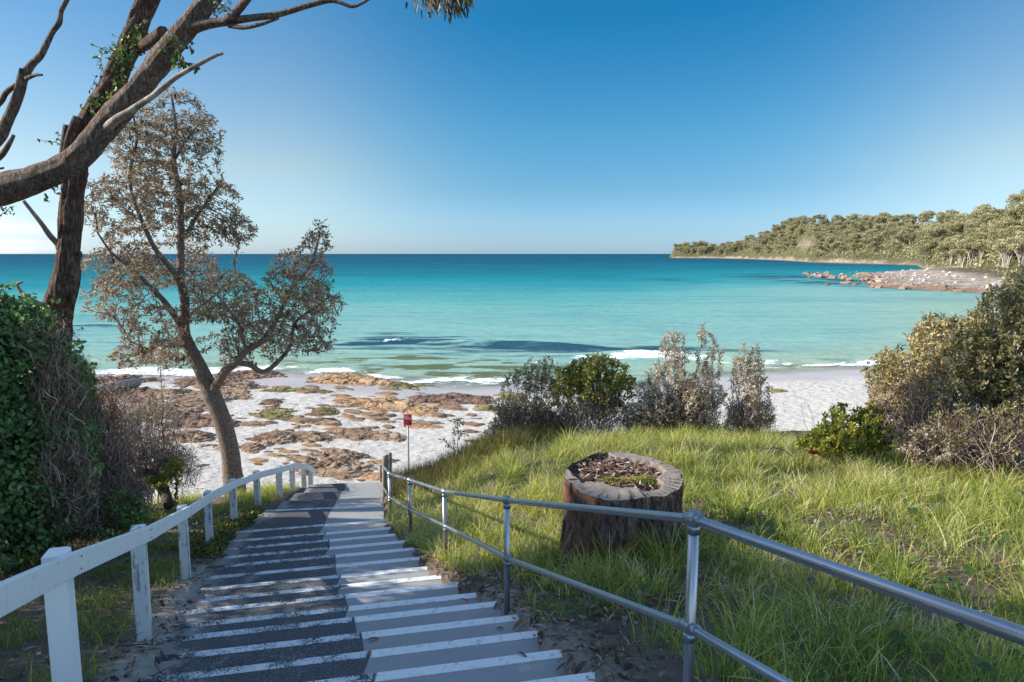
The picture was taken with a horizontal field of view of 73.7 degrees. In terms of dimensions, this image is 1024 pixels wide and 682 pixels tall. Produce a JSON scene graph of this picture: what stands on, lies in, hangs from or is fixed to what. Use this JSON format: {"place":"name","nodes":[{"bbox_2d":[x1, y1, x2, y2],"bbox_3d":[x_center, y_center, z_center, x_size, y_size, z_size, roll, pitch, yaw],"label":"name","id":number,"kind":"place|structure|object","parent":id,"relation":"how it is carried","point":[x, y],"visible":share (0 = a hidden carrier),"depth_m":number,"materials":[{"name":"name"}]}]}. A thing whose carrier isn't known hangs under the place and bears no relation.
{"place":"outdoors","nodes":[
{"label":"outdoors","id":0,"kind":"place"},
{"bbox_2d":[378,418,579,502],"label":"dark grass","id":1,"kind":"structure","parent":0,"point":[424,473],"depth_m":13.54,"materials":[{"name":"plant"}]},
{"bbox_2d":[0,254,1013,386],"bbox_3d":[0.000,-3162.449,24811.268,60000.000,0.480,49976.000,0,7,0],"label":"sea","id":2,"kind":"structure","parent":0,"point":[481,319],"depth_m":93.92,"materials":[{"name":"teal liquid"}]},
{"bbox_2d":[0,306,1023,681],"bbox_3d":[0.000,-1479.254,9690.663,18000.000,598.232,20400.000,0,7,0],"label":"ground","id":3,"kind":"structure","parent":0,"point":[808,384],"depth_m":7.89,"materials":[{"name":"sand"}]},
{"bbox_2d":[0,0,69,169],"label":"bare tree","id":4,"kind":"object","parent":3,"relation":"on","point":[18,87],"visible":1,"depth_m":8.99,"materials":[{"name":"brown plant"}]},
{"bbox_2d":[0,280,104,579],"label":"leafy hedge","id":5,"kind":"object","parent":3,"relation":"on","point":[46,417],"visible":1,"depth_m":8.03,"materials":[{"name":"green plant"}]},
{"bbox_2d":[27,349,155,550],"bbox_3d":[-5.758,1.619,9.401,1.595,2.979,2.633,0,7,0],"label":"dry shrub","id":6,"kind":"object","parent":3,"relation":"on","point":[119,472],"visible":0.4,"depth_m":9.49,"materials":[{"name":"brown plant"}]},
{"bbox_2d":[16,0,167,448],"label":"tall eucalypt","id":7,"kind":"object","parent":3,"relation":"on","point":[136,40],"visible":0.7,"depth_m":10.86,"materials":[{"name":"brown plant"}]},
{"bbox_2d":[76,485,157,551],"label":"bush","id":8,"kind":"object","parent":3,"relation":"on","point":[133,521],"visible":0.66,"depth_m":9.04,"materials":[{"name":"green plant"}]},
{"bbox_2d":[96,373,142,383],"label":"beach rock","id":9,"kind":"object","parent":3,"relation":"on","point":[125,376],"visible":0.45,"depth_m":42.61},
{"bbox_2d":[99,385,187,403],"bbox_3d":[-20.451,2.962,36.828,6.722,1.006,7.399,-6,10,-40],"label":"beach rock","id":10,"kind":"object","parent":3,"relation":"on","point":[141,392],"visible":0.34,"depth_m":35.78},
{"bbox_2d":[97,378,141,393],"bbox_3d":[-21.304,2.437,37.070,0.691,0.877,3.766,0,7,0],"label":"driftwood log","id":11,"kind":"object","parent":10,"relation":"on","point":[137,382],"visible":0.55,"depth_m":37.30,"materials":[{"name":"grey wood"}]},
{"bbox_2d":[89,345,205,502],"bbox_3d":[-6.929,1.527,12.384,3.004,2.993,1.492,4,9,31],"label":"dry shrub","id":12,"kind":"object","parent":3,"relation":"on","point":[162,454],"visible":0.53,"depth_m":12.05,"materials":[{"name":"brown plant"}]},
{"bbox_2d":[0,478,304,681],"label":"verge grass","id":13,"kind":"structure","parent":3,"relation":"on","point":[265,489],"depth_m":6.64,"materials":[{"name":"plant"}]},
{"bbox_2d":[137,468,174,509],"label":"fallen branch","id":14,"kind":"object","parent":13,"relation":"on","point":[168,502],"visible":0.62,"depth_m":11.37,"materials":[{"name":"wood"}]},
{"bbox_2d":[141,377,168,382],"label":"beach rock","id":15,"kind":"object","parent":3,"relation":"on","point":[150,379],"visible":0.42,"depth_m":42.73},
{"bbox_2d":[0,461,315,681],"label":"timber handrail","id":16,"kind":"object","parent":3,"relation":"on","point":[54,574],"visible":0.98,"depth_m":3.59,"materials":[{"name":"white paint"}]},
{"bbox_2d":[142,455,184,511],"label":"bush","id":17,"kind":"object","parent":3,"relation":"on","point":[167,470],"visible":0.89,"depth_m":11.46,"materials":[{"name":"green plant"}]},
{"bbox_2d":[119,400,207,418],"bbox_3d":[-16.541,3.300,32.369,6.162,0.920,5.976,0,7,0],"label":"beach rock","id":18,"kind":"object","parent":3,"relation":"on","point":[198,407],"visible":0.27,"depth_m":32.23,"materials":[{"name":"brown stone"}]},
{"bbox_2d":[145,388,194,399],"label":"beach rock","id":19,"kind":"object","parent":3,"relation":"on","point":[175,393],"visible":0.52,"depth_m":36.39,"materials":[{"name":"brown stone"}]},
{"bbox_2d":[158,429,216,442],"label":"beach rock","id":20,"kind":"object","parent":3,"relation":"on","point":[194,435],"visible":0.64,"depth_m":25.96,"materials":[{"name":"brown stone"}]},
{"bbox_2d":[158,412,240,429],"bbox_3d":[-13.753,3.552,29.555,3.822,0.806,5.064,-5,9,-32],"label":"beach rock","id":21,"kind":"object","parent":3,"relation":"on","point":[195,420],"visible":0.36,"depth_m":28.84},
{"bbox_2d":[197,443,219,450],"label":"beach rock","id":22,"kind":"object","parent":3,"relation":"on","point":[215,446],"visible":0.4,"depth_m":24.72,"materials":[{"name":"brown stone"}]},
{"bbox_2d":[78,83,347,496],"bbox_3d":[-6.259,-0.538,14.825,5.146,9.846,3.405,0,7,0],"label":"banksia tree","id":23,"kind":"object","parent":3,"relation":"on","point":[210,386],"visible":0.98,"depth_m":14.50,"materials":[{"name":"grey plant"}]},
{"bbox_2d":[160,505,265,561],"bbox_3d":[-4.582,2.826,10.081,1.367,0.800,3.130,-1,7,-8],"label":"creeper","id":24,"kind":"object","parent":3,"relation":"on","point":[224,534],"visible":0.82,"depth_m":9.78,"materials":[{"name":"green plant"}]},
{"bbox_2d":[172,390,253,401],"bbox_3d":[-15.832,3.051,36.300,5.107,0.824,4.837,0,7,0],"label":"beach rock","id":25,"kind":"object","parent":3,"relation":"on","point":[228,396],"visible":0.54,"depth_m":35.65,"materials":[{"name":"brown stone"}]},
{"bbox_2d":[169,377,260,385],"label":"beach rock","id":26,"kind":"object","parent":3,"relation":"on","point":[188,381],"visible":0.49,"depth_m":41.32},
{"bbox_2d":[0,0,474,216],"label":"leaning eucalypt","id":27,"kind":"object","parent":3,"relation":"on","point":[110,120],"visible":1,"depth_m":9.67,"materials":[{"name":"brown plant"}]},
{"bbox_2d":[220,382,264,392],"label":"beach rock","id":28,"kind":"object","parent":3,"relation":"on","point":[238,387],"visible":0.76,"depth_m":39.10,"materials":[{"name":"brown stone"}]},
{"bbox_2d":[213,368,287,379],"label":"beach rock","id":29,"kind":"object","parent":3,"relation":"on","point":[251,374],"visible":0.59,"depth_m":44.69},
{"bbox_2d":[239,421,264,426],"bbox_3d":[-11.072,3.574,28.872,1.802,0.257,0.924,2,7,13],"label":"rock fragment","id":30,"kind":"object","parent":3,"relation":"on","point":[253,424],"visible":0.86,"depth_m":28.65,"materials":[{"name":"brown stone"}]},
{"bbox_2d":[240,442,265,451],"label":"beach rock","id":31,"kind":"object","parent":3,"relation":"on","point":[250,447],"visible":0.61,"depth_m":24.59,"materials":[{"name":"brown stone"}]},
{"bbox_2d":[258,398,285,407],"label":"beach rock","id":32,"kind":"object","parent":3,"relation":"on","point":[274,402],"visible":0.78,"depth_m":34.49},
{"bbox_2d":[248,407,298,419],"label":"beach rock","id":33,"kind":"object","parent":3,"relation":"on","point":[272,413],"visible":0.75,"depth_m":31.17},
{"bbox_2d":[250,429,299,446],"bbox_3d":[-9.208,3.865,26.783,2.799,0.689,3.958,-4,8,-28],"label":"beach rock","id":34,"kind":"object","parent":3,"relation":"on","point":[280,437],"visible":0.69,"depth_m":26.09,"materials":[{"name":"brown stone"}]},
{"bbox_2d":[258,387,334,393],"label":"beach rock","id":35,"kind":"object","parent":3,"relation":"on","point":[283,389],"visible":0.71,"depth_m":38.61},
{"bbox_2d":[291,415,315,428],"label":"beach rock","id":36,"kind":"object","parent":3,"relation":"on","point":[299,418],"visible":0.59,"depth_m":29.38,"materials":[{"name":"brown stone"}]},
{"bbox_2d":[294,431,338,443],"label":"beach rock","id":37,"kind":"object","parent":3,"relation":"on","point":[310,436],"visible":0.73,"depth_m":26.47,"materials":[{"name":"brown stone"}]},
{"bbox_2d":[298,417,336,423],"bbox_3d":[-8.605,3.548,29.880,2.206,0.307,1.192,-4,8,-26],"label":"rock fragment","id":38,"kind":"object","parent":3,"relation":"on","point":[312,420],"visible":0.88,"depth_m":29.71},
{"bbox_2d":[311,406,339,417],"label":"beach rock","id":39,"kind":"object","parent":3,"relation":"on","point":[331,411],"visible":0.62,"depth_m":31.90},
{"bbox_2d":[319,419,341,426],"bbox_3d":[-7.911,3.604,29.474,1.237,0.247,2.156,-6,10,-41],"label":"rock fragment","id":40,"kind":"object","parent":3,"relation":"on","point":[332,423],"visible":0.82,"depth_m":29.20,"materials":[{"name":"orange stone"}]},
{"bbox_2d":[282,447,379,481],"bbox_3d":[-5.932,4.256,22.804,5.172,0.737,3.943,6,9,39],"label":"beach rock","id":41,"kind":"object","parent":3,"relation":"on","point":[341,464],"visible":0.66,"depth_m":22.61,"materials":[{"name":"brown stone"}]},
{"bbox_2d":[337,416,366,421],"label":"beach rock","id":42,"kind":"object","parent":3,"relation":"on","point":[357,419],"visible":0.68,"depth_m":30.72,"materials":[{"name":"brown stone"}]},
{"bbox_2d":[304,372,402,385],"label":"beach rock","id":43,"kind":"object","parent":3,"relation":"on","point":[353,379],"visible":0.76,"depth_m":42.49,"materials":[{"name":"orange stone"}]},
{"bbox_2d":[322,427,406,442],"bbox_3d":[-6.051,3.872,27.675,3.241,0.647,4.607,-6,10,-40],"label":"beach rock","id":44,"kind":"object","parent":3,"relation":"on","point":[356,434],"visible":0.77,"depth_m":27.30,"materials":[{"name":"brown stone"}]},
{"bbox_2d":[137,482,594,681],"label":"concrete stairway","id":45,"kind":"object","parent":3,"relation":"on","point":[276,602],"visible":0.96,"depth_m":5.77,"materials":[{"name":"white paint"}]},
{"bbox_2d":[359,412,384,416],"bbox_3d":[-6.634,3.505,31.834,1.910,0.330,1.145,6,10,41],"label":"rock fragment","id":46,"kind":"object","parent":3,"relation":"on","point":[366,414],"visible":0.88,"depth_m":31.62,"materials":[{"name":"brown stone"}]},
{"bbox_2d":[359,472,392,480],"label":"beach rock","id":47,"kind":"object","parent":3,"relation":"on","point":[373,476],"visible":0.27,"depth_m":21.21,"materials":[{"name":"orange stone"}]},
{"bbox_2d":[366,416,389,421],"bbox_3d":[-6.189,3.568,31.037,0.993,0.261,1.657,-6,10,-41],"label":"rock fragment","id":48,"kind":"object","parent":3,"relation":"on","point":[376,418],"visible":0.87,"depth_m":30.79,"materials":[{"name":"brown stone"}]},
{"bbox_2d":[382,455,386,497],"bbox_3d":[-2.428,2.716,12.999,0.103,1.085,0.088,0,7,0],"label":"timber post","id":49,"kind":"object","parent":3,"relation":"on","point":[384,463],"visible":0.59,"depth_m":12.95,"materials":[{"name":"grey wood"}]},
{"bbox_2d":[343,397,442,412],"bbox_3d":[-6.543,3.318,35.023,7.526,0.776,4.094,3,8,22],"label":"beach rock","id":50,"kind":"object","parent":3,"relation":"on","point":[402,405],"visible":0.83,"depth_m":34.18,"materials":[{"name":"orange stone"}]},
{"bbox_2d":[360,382,442,390],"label":"beach rock","id":51,"kind":"object","parent":3,"relation":"on","point":[404,385],"visible":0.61,"depth_m":41.21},
{"bbox_2d":[403,413,411,471],"bbox_3d":[-2.904,3.334,19.169,0.232,2.676,0.060,0,7,0],"label":"beach sign","id":52,"kind":"object","parent":3,"relation":"on","point":[407,418],"visible":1,"depth_m":19.01,"materials":[{"name":"red"}]},
{"bbox_2d":[401,424,444,428],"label":"beach rock","id":53,"kind":"object","parent":3,"relation":"on","point":[418,426],"visible":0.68,"depth_m":29.15,"materials":[{"name":"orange stone"}]},
{"bbox_2d":[404,410,447,416],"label":"beach rock","id":54,"kind":"object","parent":3,"relation":"on","point":[420,414],"visible":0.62,"depth_m":32.31,"materials":[{"name":"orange stone"}]},
{"bbox_2d":[405,392,476,403],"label":"beach rock","id":55,"kind":"object","parent":3,"relation":"on","point":[443,397],"visible":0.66,"depth_m":36.55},
{"bbox_2d":[439,405,463,410],"bbox_3d":[-3.034,3.389,34.071,2.191,0.261,1.124,5,9,37],"label":"rock fragment","id":56,"kind":"object","parent":3,"relation":"on","point":[451,407],"visible":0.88,"depth_m":33.86,"materials":[{"name":"brown stone"}]},
{"bbox_2d":[438,416,468,450],"bbox_3d":[-1.360,2.389,15.825,0.716,1.308,0.392,-3,8,-22],"label":"sapling","id":57,"kind":"object","parent":3,"relation":"on","point":[455,434],"visible":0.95,"depth_m":15.76,"materials":[{"name":"grey plant"}]},
{"bbox_2d":[462,395,493,404],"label":"beach rock","id":58,"kind":"object","parent":3,"relation":"on","point":[481,399],"visible":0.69,"depth_m":36.20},
{"bbox_2d":[473,404,509,411],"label":"beach rock","id":59,"kind":"object","parent":3,"relation":"on","point":[481,407],"visible":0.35,"depth_m":33.90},
{"bbox_2d":[129,377,864,493],"bbox_3d":[4.972,2.257,31.012,42.093,3.502,26.150,0,7,0],"label":"beach debris","id":60,"kind":"object","parent":3,"relation":"on","point":[439,424],"visible":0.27,"depth_m":27.86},
{"bbox_2d":[0,502,1023,681],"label":"leaf litter","id":61,"kind":"object","parent":3,"relation":"on","point":[625,619],"visible":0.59,"depth_m":5.54,"materials":[{"name":"brown plant"}]},
{"bbox_2d":[486,354,584,436],"bbox_3d":[0.459,1.340,15.066,2.333,2.170,1.299,0,7,0],"label":"coastal shrub","id":62,"kind":"object","parent":3,"relation":"on","point":[540,412],"visible":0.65,"depth_m":14.92,"materials":[{"name":"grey plant"}]},
{"bbox_2d":[547,352,637,435],"bbox_3d":[1.736,1.262,14.694,1.940,2.134,1.301,0,7,0],"label":"coastal shrub","id":63,"kind":"object","parent":3,"relation":"on","point":[583,382],"visible":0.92,"depth_m":14.50,"materials":[{"name":"green plant"}]},
{"bbox_2d":[558,451,683,569],"bbox_3d":[1.118,1.860,7.273,1.520,1.068,1.579,0,7,0],"label":"tree stump","id":64,"kind":"object","parent":3,"relation":"on","point":[621,480],"visible":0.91,"depth_m":6.76,"materials":[{"name":"brown wood"}]},
{"bbox_2d":[617,321,742,432],"bbox_3d":[3.635,0.901,14.617,2.784,2.695,1.372,0,7,0],"label":"coastal shrub","id":65,"kind":"object","parent":3,"relation":"on","point":[690,401],"visible":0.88,"depth_m":14.45,"materials":[{"name":"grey plant"}]},
{"bbox_2d":[382,465,1023,681],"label":"pipe handrail","id":66,"kind":"object","parent":3,"relation":"on","point":[695,521],"visible":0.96,"depth_m":2.95,"materials":[{"name":"metal"}]},
{"bbox_2d":[718,341,776,436],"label":"coastal shrub","id":67,"kind":"object","parent":3,"relation":"on","point":[753,405],"visible":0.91,"depth_m":14.33,"materials":[{"name":"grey plant"}]},
{"bbox_2d":[532,489,1023,681],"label":"ground cover","id":68,"kind":"object","parent":3,"relation":"on","point":[976,660],"visible":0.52,"depth_m":5.76,"materials":[{"name":"green plant"}]},
{"bbox_2d":[794,402,901,463],"bbox_3d":[5.534,1.597,11.211,1.680,1.255,1.203,0,7,0],"label":"bush","id":69,"kind":"object","parent":3,"relation":"on","point":[869,435],"visible":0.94,"depth_m":11.03,"materials":[{"name":"green plant"}]},
{"bbox_2d":[893,423,972,481],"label":"bush","id":70,"kind":"object","parent":3,"relation":"on","point":[914,450],"visible":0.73,"depth_m":10.28,"materials":[{"name":"brown plant"}]},
{"bbox_2d":[860,310,1021,471],"bbox_3d":[6.920,0.898,10.935,2.411,2.752,2.133,0,7,0],"label":"coastal shrub","id":71,"kind":"object","parent":3,"relation":"on","point":[903,389],"visible":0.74,"depth_m":10.77,"materials":[{"name":"green plant"}]},
{"bbox_2d":[919,391,1023,482],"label":"coastal shrub","id":72,"kind":"object","parent":3,"relation":"on","point":[1013,452],"visible":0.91,"depth_m":9.99,"materials":[{"name":"brown plant"}]},
{"bbox_2d":[945,262,1023,433],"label":"coastal shrub","id":73,"kind":"object","parent":3,"relation":"on","point":[1007,324],"visible":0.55,"depth_m":10.66,"materials":[{"name":"green plant"}]},
{"bbox_2d":[0,0,1023,253],"label":"sky","id":74,"kind":"structure","parent":0,"point":[513,126],"materials":[{"name":"blue"}]},
{"bbox_2d":[375,415,1023,681],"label":"tall grass","id":75,"kind":"structure","parent":0,"point":[706,445],"depth_m":7.05,"materials":[{"name":"plant"}]},
{"bbox_2d":[670,224,1022,268],"bbox_3d":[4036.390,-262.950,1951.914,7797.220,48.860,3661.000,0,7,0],"label":"hills","id":76,"kind":"structure","parent":0,"point":[859,259],"depth_m":610.63,"materials":[{"name":"plant"}]},
{"bbox_2d":[814,241,825,256],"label":"gum tree","id":77,"kind":"object","parent":76,"relation":"on","point":[818,246],"visible":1,"depth_m":617.55,"materials":[{"name":"green plant"}]},
{"bbox_2d":[834,241,847,253],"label":"gum tree","id":78,"kind":"object","parent":76,"relation":"on","point":[840,244],"visible":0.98,"depth_m":585.82,"materials":[{"name":"green plant"}]},
{"bbox_2d":[671,221,1022,274],"bbox_3d":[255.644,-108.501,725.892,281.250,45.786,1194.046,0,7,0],"label":"undergrowth","id":79,"kind":"object","parent":76,"relation":"on","point":[984,258],"visible":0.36,"depth_m":543.91,"materials":[{"name":"green plant"}]},
{"bbox_2d":[858,233,871,247],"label":"gum tree","id":80,"kind":"object","parent":76,"relation":"on","point":[865,237],"visible":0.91,"depth_m":566.05,"materials":[{"name":"green plant"}]},
{"bbox_2d":[897,227,910,241],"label":"gum tree","id":81,"kind":"object","parent":76,"relation":"on","point":[902,230],"visible":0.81,"depth_m":541.58,"materials":[{"name":"green plant"}]},
{"bbox_2d":[914,228,931,246],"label":"gum tree","id":82,"kind":"object","parent":76,"relation":"on","point":[921,234],"visible":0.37,"depth_m":387.36,"materials":[{"name":"green plant"}]},
{"bbox_2d":[916,243,932,261],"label":"gum tree","id":83,"kind":"object","parent":76,"relation":"on","point":[923,248],"visible":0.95,"depth_m":326.33,"materials":[{"name":"green plant"}]},
{"bbox_2d":[920,210,935,222],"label":"gum tree","id":84,"kind":"object","parent":76,"relation":"on","point":[926,216],"visible":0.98,"depth_m":503.41,"materials":[{"name":"green plant"}]},
{"bbox_2d":[923,227,945,244],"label":"gum tree","id":85,"kind":"object","parent":76,"relation":"on","point":[933,234],"visible":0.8,"depth_m":343.19,"materials":[{"name":"green plant"}]},
{"bbox_2d":[928,238,942,252],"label":"gum tree","id":86,"kind":"object","parent":76,"relation":"on","point":[936,241],"visible":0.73,"depth_m":322.73,"materials":[{"name":"green plant"}]},
{"bbox_2d":[938,237,953,262],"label":"gum tree","id":87,"kind":"object","parent":76,"relation":"on","point":[943,247],"visible":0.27,"depth_m":293.84,"materials":[{"name":"green plant"}]},
{"bbox_2d":[941,221,965,240],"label":"gum tree","id":88,"kind":"object","parent":76,"relation":"on","point":[954,227],"visible":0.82,"depth_m":337.98,"materials":[{"name":"green plant"}]},
{"bbox_2d":[944,213,967,223],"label":"gum tree","id":89,"kind":"object","parent":76,"relation":"on","point":[954,217],"visible":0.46,"depth_m":389.20,"materials":[{"name":"green plant"}]},
{"bbox_2d":[963,218,978,237],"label":"gum tree","id":90,"kind":"object","parent":76,"relation":"on","point":[967,225],"visible":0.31,"depth_m":319.06,"materials":[{"name":"green plant"}]},
{"bbox_2d":[963,203,991,220],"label":"gum tree","id":91,"kind":"object","parent":76,"relation":"on","point":[982,208],"visible":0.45,"depth_m":340.26,"materials":[{"name":"green plant"}]},
{"bbox_2d":[972,232,998,256],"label":"gum tree","id":92,"kind":"object","parent":76,"relation":"on","point":[981,235],"visible":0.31,"depth_m":253.97,"materials":[{"name":"green plant"}]},
{"bbox_2d":[970,207,1004,223],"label":"gum tree","id":93,"kind":"object","parent":76,"relation":"on","point":[990,211],"visible":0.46,"depth_m":297.58,"materials":[{"name":"green plant"}]},
{"bbox_2d":[978,213,1000,227],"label":"gum tree","id":94,"kind":"object","parent":76,"relation":"on","point":[987,218],"visible":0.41,"depth_m":287.88,"materials":[{"name":"green plant"}]},
{"bbox_2d":[978,221,1012,257],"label":"gum tree","id":95,"kind":"object","parent":76,"relation":"on","point":[993,236],"visible":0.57,"depth_m":244.75,"materials":[{"name":"green plant"}]},
{"bbox_2d":[987,225,1023,253],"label":"gum tree","id":96,"kind":"object","parent":76,"relation":"on","point":[1007,230],"visible":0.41,"depth_m":232.39,"materials":[{"name":"green plant"}]},
{"bbox_2d":[995,216,1019,237],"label":"gum tree","id":97,"kind":"object","parent":76,"relation":"on","point":[1008,219],"visible":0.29,"depth_m":244.54,"materials":[{"name":"green plant"}]},
{"bbox_2d":[996,242,1022,267],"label":"gum tree","id":98,"kind":"object","parent":76,"relation":"on","point":[999,246],"visible":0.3,"depth_m":220.39,"materials":[{"name":"green plant"}]},
{"bbox_2d":[1003,206,1023,219],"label":"gum tree","id":99,"kind":"object","parent":76,"relation":"on","point":[1010,213],"visible":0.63,"depth_m":248.39,"materials":[{"name":"green plant"}]},
{"bbox_2d":[1004,192,1023,208],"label":"gum tree","id":100,"kind":"object","parent":76,"relation":"on","point":[1013,197],"visible":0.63,"depth_m":295.32,"materials":[{"name":"green plant"}]},
{"bbox_2d":[858,267,1021,292],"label":"shore","id":101,"kind":"structure","parent":0,"point":[966,283],"depth_m":169.49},
{"bbox_2d":[939,238,958,264],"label":"gum tree","id":102,"kind":"object","parent":101,"relation":"on","point":[947,243],"visible":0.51,"depth_m":285.92,"materials":[{"name":"green plant"}]},
{"bbox_2d":[954,249,975,266],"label":"gum tree","id":103,"kind":"object","parent":101,"relation":"on","point":[962,253],"visible":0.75,"depth_m":263.95,"materials":[{"name":"green plant"}]},
{"bbox_2d":[948,237,984,267],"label":"gum tree","id":104,"kind":"object","parent":101,"relation":"on","point":[959,244],"visible":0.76,"depth_m":257.09,"materials":[{"name":"green plant"}]},
{"bbox_2d":[963,240,992,266],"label":"gum tree","id":105,"kind":"object","parent":101,"relation":"on","point":[977,246],"visible":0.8,"depth_m":251.03,"materials":[{"name":"green plant"}]},
{"bbox_2d":[991,239,1009,266],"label":"gum tree","id":106,"kind":"object","parent":101,"relation":"on","point":[995,249],"visible":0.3,"depth_m":224.88,"materials":[{"name":"green plant"}]},
{"bbox_2d":[1003,237,1023,266],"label":"gum tree","id":107,"kind":"object","parent":101,"relation":"on","point":[1018,246],"visible":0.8,"depth_m":208.41,"materials":[{"name":"green plant"}]},
{"bbox_2d":[1008,231,1023,265],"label":"gum tree","id":108,"kind":"object","parent":101,"relation":"on","point":[1021,234],"visible":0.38,"depth_m":210.14,"materials":[{"name":"green plant"}]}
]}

